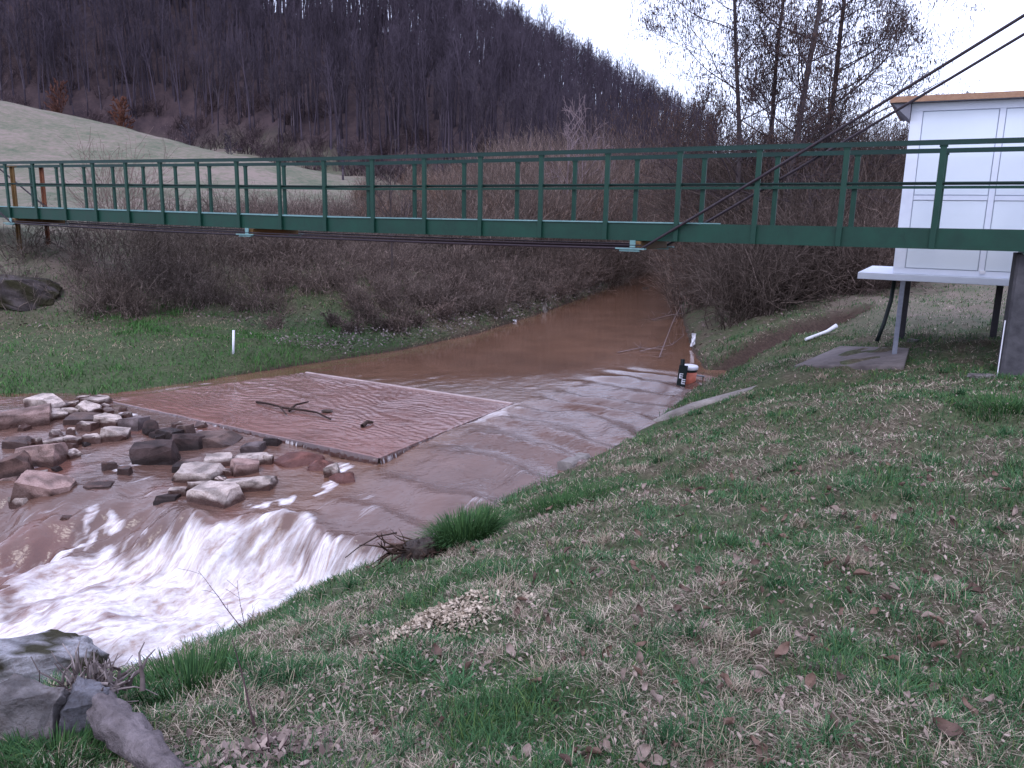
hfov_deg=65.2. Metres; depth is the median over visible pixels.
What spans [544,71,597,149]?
forest tree
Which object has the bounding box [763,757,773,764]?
dead leaf
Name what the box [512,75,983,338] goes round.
riverside thicket
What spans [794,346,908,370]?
concrete pad
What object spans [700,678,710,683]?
dead leaf
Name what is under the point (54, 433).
river stone
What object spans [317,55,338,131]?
forest tree
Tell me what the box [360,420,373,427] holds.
branch
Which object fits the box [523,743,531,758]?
dead leaf
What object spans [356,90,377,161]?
forest tree
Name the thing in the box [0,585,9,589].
river stone
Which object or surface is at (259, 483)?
river stone
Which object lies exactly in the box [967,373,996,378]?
flat stone
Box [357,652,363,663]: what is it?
dead leaf
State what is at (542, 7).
forest tree
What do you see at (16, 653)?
bank boulder
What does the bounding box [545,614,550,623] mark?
dead leaf
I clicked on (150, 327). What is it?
meadow grass
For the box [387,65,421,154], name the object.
forest tree
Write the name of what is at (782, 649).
dead leaf
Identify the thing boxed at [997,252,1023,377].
bridge pillar
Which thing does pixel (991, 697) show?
dead leaf
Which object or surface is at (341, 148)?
orchard tree
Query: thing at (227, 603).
leaning twig
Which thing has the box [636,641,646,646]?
dead leaf
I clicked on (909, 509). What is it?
dead leaf
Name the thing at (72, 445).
river stone
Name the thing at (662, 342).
washed branches
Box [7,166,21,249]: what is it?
rusty post
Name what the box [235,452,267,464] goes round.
river stone
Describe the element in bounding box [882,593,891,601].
dead leaf
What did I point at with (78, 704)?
bank boulder
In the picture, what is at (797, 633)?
dead leaf
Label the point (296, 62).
forest tree
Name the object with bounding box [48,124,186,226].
bare shrub
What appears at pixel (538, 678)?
dead leaf
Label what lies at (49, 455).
river stone
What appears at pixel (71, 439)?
river stone
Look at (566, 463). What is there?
concrete edging
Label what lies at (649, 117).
forest tree
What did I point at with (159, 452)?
river stone
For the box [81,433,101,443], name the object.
river stone
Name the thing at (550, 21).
forest tree
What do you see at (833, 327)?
drain pipe
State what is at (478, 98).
forest tree
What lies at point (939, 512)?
dead leaf
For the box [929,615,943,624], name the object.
dead leaf
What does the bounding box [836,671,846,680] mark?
dead leaf
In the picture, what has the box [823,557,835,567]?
dead leaf
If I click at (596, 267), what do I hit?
bank scrub
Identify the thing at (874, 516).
dead leaf
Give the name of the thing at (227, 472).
river stone
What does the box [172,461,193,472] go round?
river stone
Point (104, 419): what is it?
river stone
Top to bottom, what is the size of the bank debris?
1.402 m
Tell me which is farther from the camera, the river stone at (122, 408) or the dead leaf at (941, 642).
the river stone at (122, 408)
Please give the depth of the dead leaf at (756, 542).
5.33 m
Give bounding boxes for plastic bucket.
[685,364,697,383]
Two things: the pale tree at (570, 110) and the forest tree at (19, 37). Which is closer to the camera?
the pale tree at (570, 110)
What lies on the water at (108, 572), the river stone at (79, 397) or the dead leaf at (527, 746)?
the river stone at (79, 397)
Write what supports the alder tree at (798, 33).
on the ground at (30, 132)
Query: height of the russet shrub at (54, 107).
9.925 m
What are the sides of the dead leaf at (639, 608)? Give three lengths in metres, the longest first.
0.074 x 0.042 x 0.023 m
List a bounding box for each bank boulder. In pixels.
[0,629,109,682]
[0,673,70,744]
[58,676,109,738]
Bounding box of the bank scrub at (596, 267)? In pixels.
[256,192,666,334]
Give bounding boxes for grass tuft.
[0,718,125,767]
[107,630,290,710]
[403,501,526,552]
[505,480,620,520]
[808,655,864,671]
[944,390,1023,422]
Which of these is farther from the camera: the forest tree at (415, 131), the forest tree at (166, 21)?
the forest tree at (166, 21)
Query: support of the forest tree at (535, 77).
on the ground at (30, 132)
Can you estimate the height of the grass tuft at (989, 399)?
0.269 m
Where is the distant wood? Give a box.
[0,0,724,206]
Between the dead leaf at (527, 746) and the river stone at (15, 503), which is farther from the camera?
the river stone at (15, 503)
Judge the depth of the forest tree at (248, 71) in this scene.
135.33 m
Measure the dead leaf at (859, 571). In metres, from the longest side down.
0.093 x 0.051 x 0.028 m
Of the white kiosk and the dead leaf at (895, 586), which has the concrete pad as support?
the white kiosk
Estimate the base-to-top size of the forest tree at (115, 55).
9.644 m
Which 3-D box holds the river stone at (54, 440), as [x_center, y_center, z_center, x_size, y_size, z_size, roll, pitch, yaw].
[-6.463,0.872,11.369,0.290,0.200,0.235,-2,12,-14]
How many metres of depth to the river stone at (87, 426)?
11.90 m
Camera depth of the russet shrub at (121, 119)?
142.87 m
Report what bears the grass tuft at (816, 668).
on the ground at (30, 132)
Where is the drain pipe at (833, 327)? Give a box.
[805,324,837,340]
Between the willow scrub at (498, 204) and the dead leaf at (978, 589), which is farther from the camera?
the willow scrub at (498, 204)
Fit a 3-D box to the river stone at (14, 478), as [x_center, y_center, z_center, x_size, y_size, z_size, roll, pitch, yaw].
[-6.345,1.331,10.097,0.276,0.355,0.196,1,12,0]
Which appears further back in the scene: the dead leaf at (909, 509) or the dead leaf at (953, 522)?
the dead leaf at (909, 509)
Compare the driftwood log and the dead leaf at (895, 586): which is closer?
the driftwood log
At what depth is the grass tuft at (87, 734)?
3.02 m
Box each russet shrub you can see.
[43,77,68,112]
[107,96,134,128]
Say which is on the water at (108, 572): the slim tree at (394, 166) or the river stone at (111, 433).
the river stone at (111, 433)
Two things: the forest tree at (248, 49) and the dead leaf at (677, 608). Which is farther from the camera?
the forest tree at (248, 49)
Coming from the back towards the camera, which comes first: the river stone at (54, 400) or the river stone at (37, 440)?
the river stone at (54, 400)
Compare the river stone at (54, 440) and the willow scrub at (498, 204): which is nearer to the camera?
the river stone at (54, 440)
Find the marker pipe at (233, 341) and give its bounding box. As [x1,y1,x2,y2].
[232,330,234,353]
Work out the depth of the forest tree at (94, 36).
145.34 m
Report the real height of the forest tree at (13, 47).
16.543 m
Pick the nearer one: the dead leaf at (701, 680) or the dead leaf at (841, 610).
the dead leaf at (701, 680)
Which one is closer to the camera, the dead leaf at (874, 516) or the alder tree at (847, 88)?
the dead leaf at (874, 516)
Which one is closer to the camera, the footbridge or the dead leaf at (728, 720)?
the dead leaf at (728, 720)
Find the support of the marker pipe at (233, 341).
on the ground at (30, 132)
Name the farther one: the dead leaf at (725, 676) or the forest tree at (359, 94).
the forest tree at (359, 94)
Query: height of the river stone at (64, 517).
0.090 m
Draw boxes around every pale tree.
[544,95,590,204]
[563,96,616,207]
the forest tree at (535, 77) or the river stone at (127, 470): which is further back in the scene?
the forest tree at (535, 77)
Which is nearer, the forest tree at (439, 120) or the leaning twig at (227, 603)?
the leaning twig at (227, 603)
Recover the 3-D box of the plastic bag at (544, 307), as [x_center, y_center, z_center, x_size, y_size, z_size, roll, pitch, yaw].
[1.108,-2.557,27.554,0.279,0.500,0.193,-2,12,-15]
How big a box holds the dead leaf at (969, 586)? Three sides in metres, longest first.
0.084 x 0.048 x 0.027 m
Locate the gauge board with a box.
[676,359,687,386]
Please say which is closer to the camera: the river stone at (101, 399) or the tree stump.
the tree stump
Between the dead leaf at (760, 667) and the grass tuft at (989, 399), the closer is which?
the dead leaf at (760, 667)
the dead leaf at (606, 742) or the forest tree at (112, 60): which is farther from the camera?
the forest tree at (112, 60)
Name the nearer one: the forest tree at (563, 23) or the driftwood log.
the driftwood log
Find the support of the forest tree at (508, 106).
on the ground at (30, 132)
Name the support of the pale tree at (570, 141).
on the ground at (30, 132)
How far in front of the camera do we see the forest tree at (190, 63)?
147.17 m
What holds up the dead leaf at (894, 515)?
on the ground at (30, 132)
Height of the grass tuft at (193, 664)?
0.399 m
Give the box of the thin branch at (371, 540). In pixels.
[345,532,396,557]
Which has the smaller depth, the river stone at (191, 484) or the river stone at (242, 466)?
the river stone at (191, 484)
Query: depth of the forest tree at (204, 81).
144.41 m
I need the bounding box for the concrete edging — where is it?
[557,385,756,470]
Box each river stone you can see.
[0,403,52,429]
[0,450,33,478]
[0,476,19,480]
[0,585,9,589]
[1,436,31,448]
[8,497,27,508]
[10,470,76,502]
[14,442,67,467]
[17,424,31,430]
[23,393,66,407]
[31,437,42,444]
[43,437,63,443]
[48,429,62,437]
[51,466,62,471]
[52,408,67,419]
[60,515,71,520]
[61,407,79,415]
[62,435,81,444]
[63,412,101,424]
[66,400,78,407]
[66,427,75,434]
[66,443,78,448]
[67,448,80,459]
[75,400,102,412]
[76,395,89,401]
[76,421,99,431]
[80,395,112,404]
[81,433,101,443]
[82,442,90,446]
[83,480,114,489]
[93,412,121,427]
[100,426,130,441]
[101,403,111,407]
[101,461,117,470]
[102,407,113,413]
[117,416,149,430]
[117,465,132,475]
[118,407,126,410]
[120,412,132,417]
[129,439,180,464]
[142,419,159,435]
[148,431,155,438]
[153,493,180,505]
[155,427,183,438]
[155,434,165,438]
[168,486,187,495]
[171,421,182,427]
[172,433,204,450]
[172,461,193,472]
[172,461,224,482]
[176,424,195,433]
[186,480,244,508]
[187,480,208,489]
[195,421,207,427]
[197,430,242,447]
[204,452,232,466]
[214,476,225,480]
[222,468,232,476]
[224,475,277,491]
[230,458,258,476]
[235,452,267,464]
[240,441,266,452]
[263,437,281,445]
[263,454,273,464]
[274,451,324,467]
[307,459,333,470]
[323,462,340,477]
[329,472,354,483]
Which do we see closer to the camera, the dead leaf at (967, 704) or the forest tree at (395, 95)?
the dead leaf at (967, 704)
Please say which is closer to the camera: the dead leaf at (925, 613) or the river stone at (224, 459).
the dead leaf at (925, 613)
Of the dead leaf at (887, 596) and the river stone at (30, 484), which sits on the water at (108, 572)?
the river stone at (30, 484)
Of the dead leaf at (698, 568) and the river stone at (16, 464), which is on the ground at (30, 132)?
the dead leaf at (698, 568)
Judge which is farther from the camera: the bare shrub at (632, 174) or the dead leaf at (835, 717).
the bare shrub at (632, 174)
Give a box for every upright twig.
[231,637,256,733]
[254,718,290,764]
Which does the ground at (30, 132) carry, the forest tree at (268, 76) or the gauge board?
the forest tree at (268, 76)
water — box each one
[0,264,725,669]
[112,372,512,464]
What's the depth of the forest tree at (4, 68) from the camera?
144.43 m
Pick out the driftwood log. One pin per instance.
(120, 727)
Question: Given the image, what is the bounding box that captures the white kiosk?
[857,90,1023,353]
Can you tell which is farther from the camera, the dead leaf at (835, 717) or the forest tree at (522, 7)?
the forest tree at (522, 7)
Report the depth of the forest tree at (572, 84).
93.50 m
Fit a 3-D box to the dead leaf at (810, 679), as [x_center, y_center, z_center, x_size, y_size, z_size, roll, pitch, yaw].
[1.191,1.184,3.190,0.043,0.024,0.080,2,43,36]
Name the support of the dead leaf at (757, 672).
on the ground at (30, 132)
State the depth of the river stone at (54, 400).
12.91 m
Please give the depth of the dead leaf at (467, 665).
3.61 m
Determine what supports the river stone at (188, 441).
on the water at (108, 572)
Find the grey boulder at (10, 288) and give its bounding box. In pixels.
[0,274,62,310]
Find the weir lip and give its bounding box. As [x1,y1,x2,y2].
[305,372,512,403]
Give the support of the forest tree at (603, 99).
on the ground at (30, 132)
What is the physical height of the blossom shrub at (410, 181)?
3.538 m
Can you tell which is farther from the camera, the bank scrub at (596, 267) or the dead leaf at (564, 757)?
the bank scrub at (596, 267)
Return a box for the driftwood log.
[31,641,195,767]
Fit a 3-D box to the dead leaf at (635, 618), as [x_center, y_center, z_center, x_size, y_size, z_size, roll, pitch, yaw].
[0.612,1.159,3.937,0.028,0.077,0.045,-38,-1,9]
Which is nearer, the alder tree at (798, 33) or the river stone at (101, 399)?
the river stone at (101, 399)
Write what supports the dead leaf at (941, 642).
on the ground at (30, 132)
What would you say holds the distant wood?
on the ground at (30, 132)
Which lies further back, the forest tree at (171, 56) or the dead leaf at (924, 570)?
the forest tree at (171, 56)
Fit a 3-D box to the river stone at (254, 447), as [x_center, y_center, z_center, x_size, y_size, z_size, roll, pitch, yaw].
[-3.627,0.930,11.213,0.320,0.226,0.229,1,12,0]
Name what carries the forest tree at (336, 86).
on the ground at (30, 132)
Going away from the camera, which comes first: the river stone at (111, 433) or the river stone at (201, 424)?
the river stone at (111, 433)
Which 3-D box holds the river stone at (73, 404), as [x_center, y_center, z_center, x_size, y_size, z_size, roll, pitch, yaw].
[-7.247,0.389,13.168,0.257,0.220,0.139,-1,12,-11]
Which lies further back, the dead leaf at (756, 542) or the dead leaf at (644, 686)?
the dead leaf at (756, 542)
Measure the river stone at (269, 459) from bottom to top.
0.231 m
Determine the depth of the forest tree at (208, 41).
143.39 m
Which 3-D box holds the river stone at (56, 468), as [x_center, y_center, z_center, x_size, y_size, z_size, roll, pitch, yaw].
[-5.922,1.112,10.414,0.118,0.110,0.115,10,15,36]
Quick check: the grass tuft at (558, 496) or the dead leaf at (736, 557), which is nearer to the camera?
the dead leaf at (736, 557)
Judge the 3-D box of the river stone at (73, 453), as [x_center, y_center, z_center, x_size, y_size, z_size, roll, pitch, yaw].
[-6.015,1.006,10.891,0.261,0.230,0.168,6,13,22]
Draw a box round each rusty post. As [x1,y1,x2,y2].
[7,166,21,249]
[39,168,50,243]
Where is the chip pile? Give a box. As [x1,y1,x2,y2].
[301,559,595,676]
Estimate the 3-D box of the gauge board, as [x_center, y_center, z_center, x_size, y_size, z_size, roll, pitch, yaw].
[3.375,-0.118,15.903,0.170,0.771,0.101,7,12,5]
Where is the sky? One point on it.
(608, 21)
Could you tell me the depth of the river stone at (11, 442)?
11.18 m
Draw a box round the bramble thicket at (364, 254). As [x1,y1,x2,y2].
[0,174,594,326]
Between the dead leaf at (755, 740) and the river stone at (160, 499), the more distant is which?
the river stone at (160, 499)
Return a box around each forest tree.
[0,11,34,105]
[0,37,16,100]
[1,0,30,80]
[32,0,61,77]
[35,49,69,101]
[39,36,60,86]
[49,55,82,115]
[63,35,99,116]
[78,23,109,109]
[100,38,131,107]
[106,32,124,83]
[120,53,144,118]
[133,1,164,85]
[152,4,182,87]
[153,25,183,101]
[164,11,196,89]
[178,37,210,110]
[188,66,211,123]
[196,32,222,102]
[202,63,235,135]
[223,49,241,111]
[231,49,266,117]
[232,32,266,115]
[236,65,260,135]
[261,62,295,147]
[262,69,277,115]
[264,48,308,141]
[271,46,313,143]
[286,57,317,144]
[311,63,357,160]
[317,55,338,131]
[324,66,347,107]
[345,54,375,141]
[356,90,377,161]
[373,67,416,154]
[377,67,404,138]
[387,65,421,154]
[401,86,434,160]
[420,64,455,164]
[427,88,454,168]
[440,86,476,170]
[459,91,495,168]
[464,61,505,157]
[493,88,527,150]
[506,0,534,14]
[511,70,552,150]
[523,73,565,149]
[530,0,556,28]
[541,10,562,39]
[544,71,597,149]
[558,76,599,147]
[559,14,567,39]
[582,82,621,162]
[627,109,661,165]
[658,118,681,181]
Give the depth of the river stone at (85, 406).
12.74 m
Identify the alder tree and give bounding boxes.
[587,0,901,293]
[607,0,989,221]
[685,0,990,195]
[695,0,874,207]
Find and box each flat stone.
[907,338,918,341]
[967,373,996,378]
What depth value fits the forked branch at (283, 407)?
13.04 m
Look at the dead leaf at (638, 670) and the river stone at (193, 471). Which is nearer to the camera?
the dead leaf at (638, 670)
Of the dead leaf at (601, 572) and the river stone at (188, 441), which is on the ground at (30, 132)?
the dead leaf at (601, 572)
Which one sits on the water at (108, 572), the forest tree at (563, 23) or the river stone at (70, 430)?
the river stone at (70, 430)
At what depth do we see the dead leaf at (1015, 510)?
5.30 m
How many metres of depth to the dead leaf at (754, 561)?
4.55 m
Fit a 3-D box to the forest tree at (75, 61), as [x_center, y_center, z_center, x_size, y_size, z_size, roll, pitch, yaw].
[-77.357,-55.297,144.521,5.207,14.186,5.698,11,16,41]
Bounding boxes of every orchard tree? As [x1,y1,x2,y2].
[179,114,196,144]
[223,130,241,154]
[336,139,349,179]
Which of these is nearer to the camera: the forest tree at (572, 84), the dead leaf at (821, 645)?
the dead leaf at (821, 645)
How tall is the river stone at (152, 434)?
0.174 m
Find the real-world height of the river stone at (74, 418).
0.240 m
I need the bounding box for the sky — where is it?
[268,0,1023,158]
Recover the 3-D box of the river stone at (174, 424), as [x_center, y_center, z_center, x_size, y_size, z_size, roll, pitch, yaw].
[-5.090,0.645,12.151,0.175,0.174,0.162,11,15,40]
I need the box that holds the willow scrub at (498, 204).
[343,107,769,315]
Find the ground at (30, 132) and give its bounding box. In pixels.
[0,0,1023,767]
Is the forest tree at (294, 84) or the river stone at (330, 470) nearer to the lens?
the river stone at (330, 470)
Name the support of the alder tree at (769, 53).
on the ground at (30, 132)
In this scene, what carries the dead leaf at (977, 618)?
on the ground at (30, 132)
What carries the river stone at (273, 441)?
on the water at (108, 572)
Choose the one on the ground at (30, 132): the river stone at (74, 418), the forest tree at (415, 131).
the forest tree at (415, 131)
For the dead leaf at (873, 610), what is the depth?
3.89 m
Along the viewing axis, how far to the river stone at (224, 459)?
10.65 m
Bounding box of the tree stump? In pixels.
[359,529,446,574]
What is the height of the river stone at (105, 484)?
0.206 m
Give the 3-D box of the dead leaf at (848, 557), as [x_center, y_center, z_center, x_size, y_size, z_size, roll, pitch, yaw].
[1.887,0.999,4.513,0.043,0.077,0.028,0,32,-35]
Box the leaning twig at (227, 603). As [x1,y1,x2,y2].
[179,568,254,629]
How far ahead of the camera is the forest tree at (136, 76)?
144.38 m
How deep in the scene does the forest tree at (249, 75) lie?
140.89 m
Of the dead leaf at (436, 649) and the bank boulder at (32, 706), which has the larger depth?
the dead leaf at (436, 649)
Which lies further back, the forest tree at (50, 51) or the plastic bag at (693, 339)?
the forest tree at (50, 51)
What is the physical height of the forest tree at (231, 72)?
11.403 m
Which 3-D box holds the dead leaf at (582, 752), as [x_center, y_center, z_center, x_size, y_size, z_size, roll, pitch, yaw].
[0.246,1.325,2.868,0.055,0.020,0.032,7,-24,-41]
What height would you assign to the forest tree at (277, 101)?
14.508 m
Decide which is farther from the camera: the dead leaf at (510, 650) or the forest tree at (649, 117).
the forest tree at (649, 117)
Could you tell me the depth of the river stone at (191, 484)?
9.82 m
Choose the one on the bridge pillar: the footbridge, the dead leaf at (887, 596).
the footbridge
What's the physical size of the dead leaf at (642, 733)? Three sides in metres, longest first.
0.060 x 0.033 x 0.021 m
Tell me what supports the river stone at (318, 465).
on the water at (108, 572)
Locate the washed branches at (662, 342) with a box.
[616,302,685,357]
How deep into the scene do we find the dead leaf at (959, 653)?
3.48 m
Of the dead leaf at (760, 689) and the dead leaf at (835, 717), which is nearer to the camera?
the dead leaf at (835, 717)
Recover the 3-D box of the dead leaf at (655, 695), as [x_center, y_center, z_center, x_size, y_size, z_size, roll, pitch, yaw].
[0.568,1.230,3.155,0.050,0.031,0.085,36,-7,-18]
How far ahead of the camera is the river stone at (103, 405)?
13.05 m
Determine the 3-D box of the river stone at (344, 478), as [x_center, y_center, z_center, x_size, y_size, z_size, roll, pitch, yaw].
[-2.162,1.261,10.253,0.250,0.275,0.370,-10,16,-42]
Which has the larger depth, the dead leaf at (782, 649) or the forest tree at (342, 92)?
the forest tree at (342, 92)
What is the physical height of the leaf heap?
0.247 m
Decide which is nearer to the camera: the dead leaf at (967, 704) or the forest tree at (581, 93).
the dead leaf at (967, 704)
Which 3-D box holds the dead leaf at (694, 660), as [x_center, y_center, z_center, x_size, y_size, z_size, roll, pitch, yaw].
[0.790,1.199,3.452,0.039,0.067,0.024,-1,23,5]
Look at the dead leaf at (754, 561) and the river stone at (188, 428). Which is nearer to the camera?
the dead leaf at (754, 561)
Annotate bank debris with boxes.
[237,273,618,353]
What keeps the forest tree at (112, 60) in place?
on the ground at (30, 132)
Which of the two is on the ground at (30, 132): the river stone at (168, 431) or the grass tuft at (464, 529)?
the grass tuft at (464, 529)
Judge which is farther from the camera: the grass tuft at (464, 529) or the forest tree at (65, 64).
the forest tree at (65, 64)
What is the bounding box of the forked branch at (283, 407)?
[256,401,330,419]
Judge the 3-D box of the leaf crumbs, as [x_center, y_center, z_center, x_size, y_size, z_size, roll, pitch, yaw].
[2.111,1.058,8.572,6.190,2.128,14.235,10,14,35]
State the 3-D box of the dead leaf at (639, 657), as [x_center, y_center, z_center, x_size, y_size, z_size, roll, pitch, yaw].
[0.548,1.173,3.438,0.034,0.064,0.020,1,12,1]
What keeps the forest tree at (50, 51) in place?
on the ground at (30, 132)
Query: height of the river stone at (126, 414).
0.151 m
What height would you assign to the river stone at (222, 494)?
0.319 m
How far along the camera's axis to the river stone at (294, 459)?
10.75 m
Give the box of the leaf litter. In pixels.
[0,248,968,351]
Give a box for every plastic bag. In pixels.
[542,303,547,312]
[690,333,695,346]
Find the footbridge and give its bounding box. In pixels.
[0,14,1023,251]
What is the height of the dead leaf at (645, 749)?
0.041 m
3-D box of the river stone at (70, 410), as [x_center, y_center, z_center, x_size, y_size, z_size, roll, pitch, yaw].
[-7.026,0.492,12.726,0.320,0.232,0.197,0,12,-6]
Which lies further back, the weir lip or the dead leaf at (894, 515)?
the weir lip
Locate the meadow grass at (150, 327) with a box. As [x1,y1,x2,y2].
[0,250,621,396]
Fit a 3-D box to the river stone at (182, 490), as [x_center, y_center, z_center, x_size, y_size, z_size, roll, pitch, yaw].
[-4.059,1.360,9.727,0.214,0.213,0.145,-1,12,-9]
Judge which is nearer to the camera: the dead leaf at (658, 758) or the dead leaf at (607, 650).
the dead leaf at (658, 758)
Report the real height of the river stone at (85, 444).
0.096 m
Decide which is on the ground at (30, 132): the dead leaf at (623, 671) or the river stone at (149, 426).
the dead leaf at (623, 671)
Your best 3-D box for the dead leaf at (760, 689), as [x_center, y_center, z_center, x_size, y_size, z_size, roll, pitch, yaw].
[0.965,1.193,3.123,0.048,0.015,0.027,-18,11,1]
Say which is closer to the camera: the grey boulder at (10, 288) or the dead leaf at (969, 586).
the dead leaf at (969, 586)
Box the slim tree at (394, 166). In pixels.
[361,126,419,276]
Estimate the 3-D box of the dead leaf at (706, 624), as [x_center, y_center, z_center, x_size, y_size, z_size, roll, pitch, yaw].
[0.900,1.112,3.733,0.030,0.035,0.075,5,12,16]
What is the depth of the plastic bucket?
16.00 m
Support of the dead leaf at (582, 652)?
on the ground at (30, 132)
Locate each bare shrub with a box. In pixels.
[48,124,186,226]
[571,109,716,221]
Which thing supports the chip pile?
on the ground at (30, 132)
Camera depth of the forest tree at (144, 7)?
148.73 m
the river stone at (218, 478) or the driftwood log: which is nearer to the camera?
the driftwood log
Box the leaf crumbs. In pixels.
[100,342,1023,767]
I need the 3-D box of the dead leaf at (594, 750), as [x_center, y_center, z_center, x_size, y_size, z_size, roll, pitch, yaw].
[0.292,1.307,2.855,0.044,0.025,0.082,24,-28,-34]
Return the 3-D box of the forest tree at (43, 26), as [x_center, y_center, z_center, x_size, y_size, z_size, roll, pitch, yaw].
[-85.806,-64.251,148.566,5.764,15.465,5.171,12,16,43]
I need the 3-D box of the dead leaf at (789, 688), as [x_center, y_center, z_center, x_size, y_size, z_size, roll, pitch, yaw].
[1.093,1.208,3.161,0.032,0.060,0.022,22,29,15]
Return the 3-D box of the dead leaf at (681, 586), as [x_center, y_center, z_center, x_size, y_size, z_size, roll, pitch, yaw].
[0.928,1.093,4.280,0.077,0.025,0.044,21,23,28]
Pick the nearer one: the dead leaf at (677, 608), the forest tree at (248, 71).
the dead leaf at (677, 608)
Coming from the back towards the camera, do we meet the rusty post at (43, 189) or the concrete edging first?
the rusty post at (43, 189)
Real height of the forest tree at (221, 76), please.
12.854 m
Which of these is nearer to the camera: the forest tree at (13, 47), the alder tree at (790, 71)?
the alder tree at (790, 71)
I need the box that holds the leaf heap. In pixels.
[173,708,380,767]
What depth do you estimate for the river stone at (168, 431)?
11.62 m
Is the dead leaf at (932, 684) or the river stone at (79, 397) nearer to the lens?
the dead leaf at (932, 684)
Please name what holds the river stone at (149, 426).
on the water at (108, 572)
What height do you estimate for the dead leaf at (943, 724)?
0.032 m
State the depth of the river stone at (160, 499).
9.53 m
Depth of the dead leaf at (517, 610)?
4.26 m
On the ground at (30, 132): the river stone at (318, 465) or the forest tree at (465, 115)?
the forest tree at (465, 115)
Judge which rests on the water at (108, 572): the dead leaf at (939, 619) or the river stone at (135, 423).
the river stone at (135, 423)
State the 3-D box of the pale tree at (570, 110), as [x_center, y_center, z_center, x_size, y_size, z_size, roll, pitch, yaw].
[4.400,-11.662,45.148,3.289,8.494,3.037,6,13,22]
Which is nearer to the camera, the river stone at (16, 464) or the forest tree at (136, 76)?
the river stone at (16, 464)
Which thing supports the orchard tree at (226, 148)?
on the ground at (30, 132)
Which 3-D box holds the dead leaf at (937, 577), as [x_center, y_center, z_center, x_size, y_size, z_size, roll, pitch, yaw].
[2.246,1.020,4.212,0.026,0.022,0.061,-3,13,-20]
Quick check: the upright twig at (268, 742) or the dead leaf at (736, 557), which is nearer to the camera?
the upright twig at (268, 742)
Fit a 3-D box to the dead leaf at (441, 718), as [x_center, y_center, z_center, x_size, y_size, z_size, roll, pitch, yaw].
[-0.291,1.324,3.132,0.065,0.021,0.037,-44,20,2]
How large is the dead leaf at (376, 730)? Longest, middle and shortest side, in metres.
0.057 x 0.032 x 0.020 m
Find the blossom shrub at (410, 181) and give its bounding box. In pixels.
[391,151,429,244]
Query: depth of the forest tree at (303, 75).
129.11 m
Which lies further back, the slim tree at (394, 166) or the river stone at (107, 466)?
the slim tree at (394, 166)
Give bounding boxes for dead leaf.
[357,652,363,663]
[371,726,378,739]
[431,642,441,657]
[431,716,444,727]
[464,660,472,670]
[506,642,515,658]
[514,606,520,618]
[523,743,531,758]
[529,677,541,683]
[531,571,536,584]
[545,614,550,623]
[559,753,572,767]
[576,751,585,757]
[580,647,584,655]
[585,746,601,753]
[585,753,591,766]
[596,570,603,576]
[602,645,612,657]
[603,738,609,751]
[621,667,626,681]
[631,614,639,626]
[632,665,641,675]
[633,529,641,535]
[634,744,651,760]
[635,604,642,617]
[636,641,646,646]
[636,650,643,662]
[641,682,647,690]
[641,728,647,743]
[649,754,667,764]
[650,690,662,703]
[670,760,677,766]
[673,604,681,611]
[678,584,691,592]
[690,656,698,668]
[694,566,701,575]
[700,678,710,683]
[701,619,707,627]
[703,605,712,609]
[704,758,713,767]
[720,672,736,691]
[723,717,734,725]
[733,552,739,563]
[748,670,763,677]
[749,559,759,564]
[750,626,761,637]
[750,734,767,750]
[752,539,759,545]
[753,664,771,675]
[753,686,764,692]
[756,742,767,762]
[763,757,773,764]
[774,641,789,657]
[784,684,792,694]
[795,630,807,640]
[805,672,815,689]
[816,643,831,651]
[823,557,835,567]
[828,711,838,727]
[830,505,840,511]
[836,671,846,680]
[838,607,843,614]
[842,555,850,566]
[853,568,870,574]
[869,607,878,614]
[872,513,877,521]
[877,655,898,661]
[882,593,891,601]
[888,584,899,589]
[891,512,896,519]
[903,507,912,513]
[920,567,931,574]
[921,611,934,617]
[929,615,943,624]
[929,682,941,690]
[931,639,946,646]
[932,717,965,735]
[934,574,941,580]
[937,509,943,518]
[950,517,957,528]
[955,648,962,658]
[959,583,972,593]
[961,696,978,716]
[971,585,983,592]
[973,613,982,624]
[979,694,994,701]
[1012,506,1017,515]
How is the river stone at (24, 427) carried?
on the water at (108, 572)
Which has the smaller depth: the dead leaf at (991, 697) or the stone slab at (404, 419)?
the dead leaf at (991, 697)
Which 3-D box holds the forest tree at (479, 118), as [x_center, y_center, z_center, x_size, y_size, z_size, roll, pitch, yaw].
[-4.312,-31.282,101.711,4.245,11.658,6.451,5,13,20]
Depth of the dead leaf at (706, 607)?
4.01 m
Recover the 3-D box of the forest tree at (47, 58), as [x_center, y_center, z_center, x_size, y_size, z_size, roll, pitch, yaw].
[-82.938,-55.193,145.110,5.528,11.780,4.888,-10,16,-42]
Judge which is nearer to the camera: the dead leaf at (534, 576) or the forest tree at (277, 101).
the dead leaf at (534, 576)
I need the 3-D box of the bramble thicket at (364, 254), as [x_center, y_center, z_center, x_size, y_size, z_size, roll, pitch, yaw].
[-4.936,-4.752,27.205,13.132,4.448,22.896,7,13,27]
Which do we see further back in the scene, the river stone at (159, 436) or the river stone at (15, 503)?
the river stone at (159, 436)
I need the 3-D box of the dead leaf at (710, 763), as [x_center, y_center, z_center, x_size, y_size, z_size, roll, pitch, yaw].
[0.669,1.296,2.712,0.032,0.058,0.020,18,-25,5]

